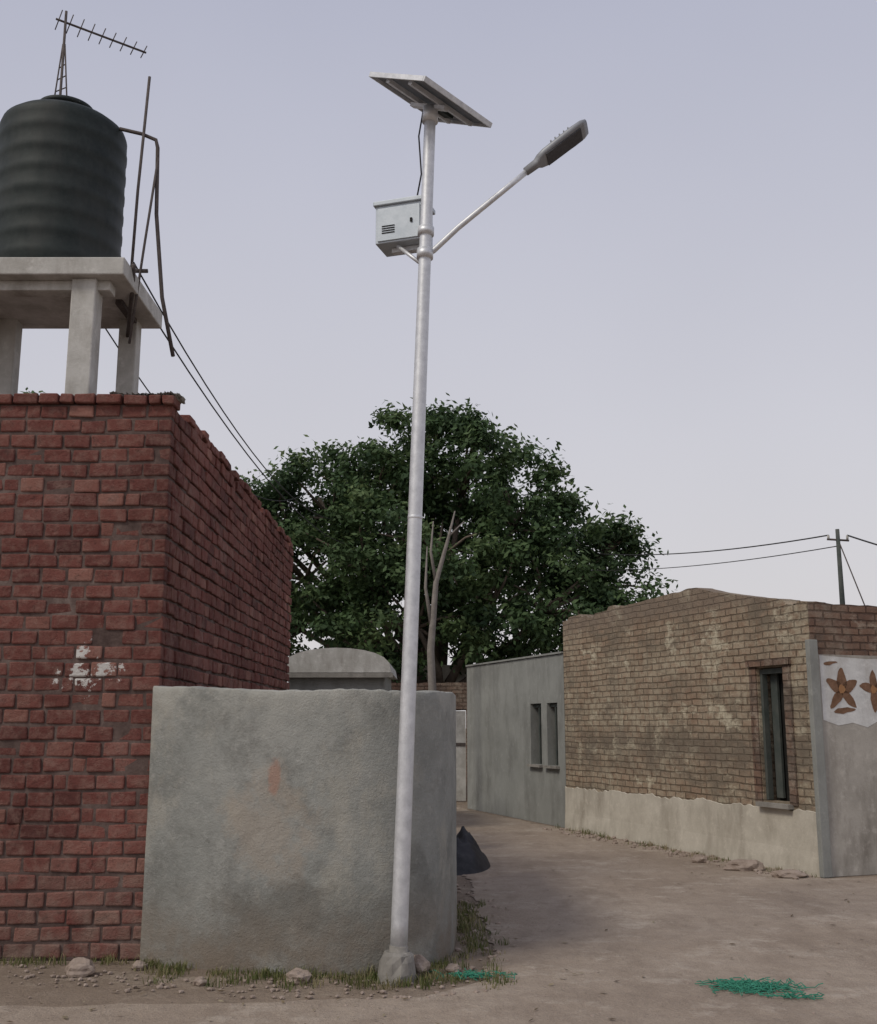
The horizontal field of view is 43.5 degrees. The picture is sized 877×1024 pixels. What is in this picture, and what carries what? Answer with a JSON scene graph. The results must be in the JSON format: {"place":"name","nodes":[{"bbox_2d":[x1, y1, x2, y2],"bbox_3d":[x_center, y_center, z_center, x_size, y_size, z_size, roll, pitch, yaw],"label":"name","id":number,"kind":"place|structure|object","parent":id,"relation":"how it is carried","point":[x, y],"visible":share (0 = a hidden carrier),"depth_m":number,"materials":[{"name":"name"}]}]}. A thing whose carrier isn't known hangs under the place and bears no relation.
{"place":"outdoors","nodes":[
{"label":"outdoors","id":0,"kind":"place"},
{"bbox_2d":[0,807,876,1023],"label":"dirt road","id":1,"kind":"structure","parent":0,"point":[523,857],"depth_m":7.97,"materials":[{"name":"beige soil"}]},
{"bbox_2d":[7,872,869,1023],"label":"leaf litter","id":2,"kind":"object","parent":1,"relation":"on","point":[66,1017],"visible":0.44,"depth_m":6.83,"materials":[{"name":"brown plant"}]},
{"bbox_2d":[424,511,463,690],"bbox_3d":[0.113,2.779,20.853,0.786,5.704,0.200,0,-11,0],"label":"bare tree","id":3,"kind":"object","parent":1,"relation":"on","point":[432,611],"visible":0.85,"depth_m":21.02,"materials":[{"name":"brown plant"}]},
{"bbox_2d":[691,854,707,862],"bbox_3d":[3.102,4.129,13.052,0.198,0.133,0.192,0,-11,0],"label":"stone","id":4,"kind":"object","parent":1,"relation":"on","point":[697,858],"visible":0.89,"depth_m":12.99,"materials":[{"name":"brown stone"}]},
{"bbox_2d":[695,976,822,996],"bbox_3d":[1.957,2.910,6.753,0.745,0.046,0.530,-5,-12,22],"label":"green netting","id":5,"kind":"object","parent":1,"relation":"on","point":[749,985],"visible":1,"depth_m":6.74,"materials":[{"name":"teal plastic"}]},
{"bbox_2d":[770,869,807,877],"bbox_3d":[3.760,3.892,11.774,0.405,0.113,0.212,0,-11,0],"label":"stone","id":6,"kind":"object","parent":1,"relation":"on","point":[787,873],"visible":0.88,"depth_m":11.70,"materials":[{"name":"brown stone"}]},
{"bbox_2d":[760,991,823,999],"bbox_3d":[2.116,2.869,6.527,0.378,0.039,0.181,0,-11,0],"label":"green netting","id":7,"kind":"object","parent":1,"relation":"on","point":[787,995],"visible":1,"depth_m":6.52,"materials":[{"name":"green plastic"}]},
{"bbox_2d":[0,802,876,1006],"bbox_3d":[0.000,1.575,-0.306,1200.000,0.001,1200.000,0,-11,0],"label":"ground","id":8,"kind":"structure","parent":0,"point":[48,993],"depth_m":6.85,"materials":[{"name":"soil"}]},
{"bbox_2d":[20,387,44,392],"bbox_3d":[-9.129,1.514,22.799,6.151,9.084,4.541,0,-11,0],"label":"tree","id":9,"kind":"object","parent":8,"relation":"on","point":[26,389],"depth_m":24.27,"materials":[{"name":"green plant"}]},
{"bbox_2d":[65,957,95,977],"bbox_3d":[-2.344,2.987,7.186,0.187,0.138,0.156,4,-12,-20],"label":"stone","id":10,"kind":"object","parent":8,"relation":"on","point":[79,967],"visible":0.92,"depth_m":7.13,"materials":[{"name":"beige stone"}]},
{"bbox_2d":[131,960,147,970],"bbox_3d":[-2.000,3.039,7.357,0.112,0.072,0.103,8,-13,-34],"label":"stone","id":11,"kind":"object","parent":8,"relation":"on","point":[138,964],"visible":0.91,"depth_m":7.32,"materials":[{"name":"beige stone"}]},
{"bbox_2d":[0,405,289,959],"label":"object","id":12,"kind":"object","parent":8,"relation":"on","point":[103,637],"visible":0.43,"depth_m":8.05,"materials":[{"name":"red brick"}]},
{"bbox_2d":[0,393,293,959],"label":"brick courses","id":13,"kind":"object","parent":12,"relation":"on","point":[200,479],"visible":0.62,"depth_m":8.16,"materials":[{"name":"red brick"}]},
{"bbox_2d":[0,257,161,395],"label":"water tank stand","id":14,"kind":"object","parent":13,"relation":"on","point":[84,300],"visible":0.69,"depth_m":9.51,"materials":[{"name":"grey concrete"}]},
{"bbox_2d":[0,76,174,356],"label":"water tank","id":15,"kind":"object","parent":14,"relation":"on","point":[63,162],"visible":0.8,"depth_m":9.71,"materials":[{"name":"black plastic"}]},
{"bbox_2d":[54,10,146,95],"bbox_3d":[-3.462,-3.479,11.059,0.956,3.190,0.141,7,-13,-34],"label":"tv antenna","id":16,"kind":"object","parent":15,"relation":"on","point":[63,50],"visible":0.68,"depth_m":11.11,"materials":[{"name":"grey metal"}]},
{"bbox_2d":[109,391,185,403],"bbox_3d":[-2.255,-0.878,8.493,0.586,0.074,0.291,0,-11,0],"label":"loose mortar","id":17,"kind":"object","parent":13,"relation":"on","point":[180,398],"visible":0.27,"depth_m":8.41,"materials":[{"name":"concrete"}]},
{"bbox_2d":[193,976,206,985],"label":"stone","id":18,"kind":"object","parent":8,"relation":"on","point":[199,981],"visible":0.98,"depth_m":6.89,"materials":[{"name":"beige stone"}]},
{"bbox_2d":[140,686,456,974],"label":"boundary wall","id":19,"kind":"structure","parent":8,"relation":"on","point":[270,831],"depth_m":7.48,"materials":[{"name":"grey concrete"}]},
{"bbox_2d":[286,967,311,984],"bbox_3d":[-0.891,2.955,6.982,0.154,0.108,0.157,5,-12,-23],"label":"stone","id":20,"kind":"object","parent":8,"relation":"on","point":[294,974],"visible":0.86,"depth_m":6.94,"materials":[{"name":"beige stone"}]},
{"bbox_2d":[287,648,396,690],"bbox_3d":[-1.580,3.712,18.002,1.750,2.782,2.640,0,-11,0],"label":"plastered hut","id":21,"kind":"object","parent":8,"relation":"on","point":[330,668],"visible":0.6,"depth_m":16.96,"materials":[{"name":"grey paint"}]},
{"bbox_2d":[0,823,816,991],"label":"grass","id":22,"kind":"structure","parent":8,"relation":"on","point":[466,921],"depth_m":7.18,"materials":[{"name":"green plant"}]},
{"bbox_2d":[414,954,430,978],"bbox_3d":[-0.135,2.978,7.164,0.168,0.178,0.166,0,-11,0],"label":"stone","id":23,"kind":"object","parent":8,"relation":"on","point":[422,963],"visible":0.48,"depth_m":7.12,"materials":[{"name":"grey stone"}]},
{"bbox_2d":[391,682,466,801],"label":"front wall","id":24,"kind":"structure","parent":8,"relation":"on","point":[458,690],"depth_m":24.00,"materials":[{"name":"brick"}]},
{"bbox_2d":[456,711,465,800],"bbox_3d":[0.370,5.274,23.780,0.440,1.900,0.050,0,-11,0],"label":"gate leaf","id":25,"kind":"object","parent":24,"relation":"attached to","point":[460,757],"visible":0.36,"depth_m":23.75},
{"bbox_2d":[456,743,465,745],"bbox_3d":[0.370,5.032,23.792,0.440,0.060,0.020,0,-11,0],"label":"gate rail","id":26,"kind":"object","parent":25,"relation":"attached to","point":[460,744],"visible":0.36,"depth_m":23.78,"materials":[{"name":"grey metal"}]},
{"bbox_2d":[445,963,460,972],"bbox_3d":[0.097,3.023,7.256,0.110,0.082,0.104,0,-11,0],"label":"stone","id":27,"kind":"object","parent":8,"relation":"on","point":[450,967],"visible":0.81,"depth_m":7.23,"materials":[{"name":"beige stone"}]},
{"bbox_2d":[235,393,677,682],"bbox_3d":[-0.041,1.851,26.023,11.625,9.678,6.878,0,-11,0],"label":"tree","id":28,"kind":"object","parent":8,"relation":"on","point":[349,606],"visible":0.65,"depth_m":25.09,"materials":[{"name":"green plant"}]},
{"bbox_2d":[456,826,489,874],"bbox_3d":[0.250,3.917,12.889,0.720,0.449,1.800,0,-11,0],"label":"tarp covered heap","id":29,"kind":"object","parent":8,"relation":"on","point":[471,857],"visible":0.54,"depth_m":12.35,"materials":[{"name":"black plastic"}]},
{"bbox_2d":[429,969,517,980],"bbox_3d":[0.215,2.972,7.085,0.592,0.050,0.258,0,-11,0],"label":"green netting","id":30,"kind":"object","parent":8,"relation":"on","point":[469,974],"visible":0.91,"depth_m":7.07,"materials":[{"name":"teal plastic"}]},
{"bbox_2d":[369,71,588,985],"bbox_3d":[0.229,-0.126,7.500,1.571,6.336,0.910,-5,-12,23],"label":"street lamp","id":31,"kind":"object","parent":8,"relation":"on","point":[404,225],"visible":1,"depth_m":7.78,"materials":[{"name":"metal"}]},
{"bbox_2d":[377,203,419,241],"bbox_3d":[-0.293,-2.134,8.098,0.330,0.260,0.012,-4,-12,18],"label":"battery box door","id":32,"kind":"structure","parent":31,"relation":"in","point":[400,216],"depth_m":8.09,"materials":[{"name":"paint"}]},
{"bbox_2d":[467,654,565,827],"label":"front wall","id":33,"kind":"structure","parent":8,"relation":"on","point":[503,699],"depth_m":19.50,"materials":[{"name":"grey paint"}]},
{"bbox_2d":[466,651,562,666],"bbox_3d":[1.398,2.703,20.064,0.260,0.030,4.470,4,-12,-19],"label":"parapet cap","id":34,"kind":"object","parent":33,"relation":"on","point":[527,657],"visible":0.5,"depth_m":19.67,"materials":[{"name":"grey paint"}]},
{"bbox_2d":[527,764,542,766],"bbox_3d":[1.638,4.306,18.640,0.080,0.040,0.520,4,-12,-19],"label":"window sill","id":35,"kind":"structure","parent":33,"relation":"attached to","point":[532,765],"depth_m":18.64,"materials":[{"name":"grey concrete"}]},
{"bbox_2d":[538,707,541,763],"bbox_3d":[1.742,3.792,18.777,0.040,1.000,0.040,4,-12,-19],"label":"window mullion","id":36,"kind":"structure","parent":33,"relation":"attached to","point":[540,741],"depth_m":18.75},
{"bbox_2d":[543,765,559,768],"bbox_3d":[1.854,4.187,18.028,0.080,0.040,0.520,4,-12,-19],"label":"window sill","id":37,"kind":"structure","parent":33,"relation":"attached to","point":[551,767],"depth_m":17.93,"materials":[{"name":"grey concrete"}]},
{"bbox_2d":[555,703,557,764],"bbox_3d":[1.958,3.673,18.165,0.040,1.000,0.040,4,-12,-19],"label":"window mullion","id":38,"kind":"structure","parent":33,"relation":"attached to","point":[556,732],"depth_m":18.15},
{"bbox_2d":[563,588,824,811],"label":"front wall","id":39,"kind":"structure","parent":8,"relation":"on","point":[656,697],"depth_m":14.64,"materials":[{"name":"brick"}]},
{"bbox_2d":[565,786,819,876],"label":"plaster plinth","id":40,"kind":"structure","parent":39,"relation":"attached to","point":[775,837],"depth_m":13.91,"materials":[{"name":"beige paint"}]},
{"bbox_2d":[756,801,793,809],"bbox_3d":[3.865,3.367,12.605,0.100,0.050,0.600,4,-12,-20],"label":"window sill","id":41,"kind":"structure","parent":40,"relation":"on","point":[775,805],"depth_m":12.55,"materials":[{"name":"concrete"}]},
{"bbox_2d":[748,668,763,801],"bbox_3d":[3.777,2.640,13.060,0.030,1.560,0.130,4,-12,-20],"label":"window surround","id":42,"kind":"object","parent":39,"relation":"attached to","point":[756,745],"visible":0.93,"depth_m":13.04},
{"bbox_2d":[760,670,773,799],"bbox_3d":[3.883,2.628,12.994,0.070,1.500,0.045,4,-12,-20],"label":"window frame","id":43,"kind":"object","parent":39,"relation":"attached to","point":[766,739],"depth_m":12.97,"materials":[{"name":"grey wood"}]},
{"bbox_2d":[745,657,790,666],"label":"lintel","id":44,"kind":"structure","parent":39,"relation":"attached to","point":[769,662],"depth_m":12.87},
{"bbox_2d":[762,668,781,673],"bbox_3d":[3.959,1.872,12.931,0.070,0.060,0.400,4,-12,-20],"label":"door lintel","id":45,"kind":"structure","parent":39,"relation":"attached to","point":[772,671],"depth_m":12.91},
{"bbox_2d":[770,674,785,797],"bbox_3d":[3.988,2.612,12.912,0.030,1.450,0.120,4,-12,-20],"label":"window pane","id":46,"kind":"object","parent":39,"relation":"attached to","point":[778,742],"visible":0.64,"depth_m":12.89,"materials":[{"name":"grey glass"}]},
{"bbox_2d":[770,673,789,800],"bbox_3d":[4.072,2.596,12.832,0.021,1.560,0.500,4,-12,-20],"label":"window shutter","id":47,"kind":"object","parent":39,"relation":"attached to","point":[787,798],"depth_m":12.87,"materials":[{"name":"grey wood"}]},
{"bbox_2d":[782,665,798,805],"bbox_3d":[3.998,2.526,12.471,0.030,1.560,0.130,4,-12,-20],"label":"window surround","id":48,"kind":"object","parent":39,"relation":"attached to","point":[790,737],"visible":1,"depth_m":12.45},
{"bbox_2d":[723,859,763,870],"bbox_3d":[3.432,3.995,12.366,0.490,0.168,0.247,0,-11,0],"label":"stone","id":49,"kind":"object","parent":8,"relation":"on","point":[741,865],"visible":0.87,"depth_m":12.29,"materials":[{"name":"brown stone"}]},
{"bbox_2d":[793,601,876,877],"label":"wall","id":50,"kind":"structure","parent":8,"relation":"on","point":[844,758],"depth_m":12.12,"materials":[{"name":"concrete"}]},
{"bbox_2d":[819,655,876,726],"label":"wall mural","id":51,"kind":"object","parent":50,"relation":"attached to","point":[849,689],"depth_m":12.32,"materials":[{"name":"white paint"}]},
{"bbox_2d":[0,0,876,710],"label":"sky","id":52,"kind":"structure","parent":0,"point":[682,301],"materials":[{"name":"grey"}]},
{"bbox_2d":[6,827,876,1022],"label":"gravel","id":53,"kind":"structure","parent":0,"point":[598,838],"depth_m":7.11,"materials":[{"name":"stone"}]},
{"bbox_3d":[5.488,1.967,15.989,4.400,0.160,5.600,4,-12,-20],"label":"roof slab","id":54,"kind":"object","parent":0,"visible":0},
{"bbox_2d":[827,529,864,604],"bbox_3d":[6.036,1.075,16.010,0.608,1.700,0.188,-6,-13,29],"label":"utility pole","id":55,"kind":"object","parent":54,"relation":"on","point":[840,572],"visible":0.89,"depth_m":16.11,"materials":[{"name":"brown wood"}]},
{"bbox_2d":[105,262,876,570],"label":"overhead wires","id":56,"kind":"object","parent":55,"relation":"attached to","point":[331,518],"visible":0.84,"depth_m":16.33,"materials":[{"name":"black rubber"}]}
]}

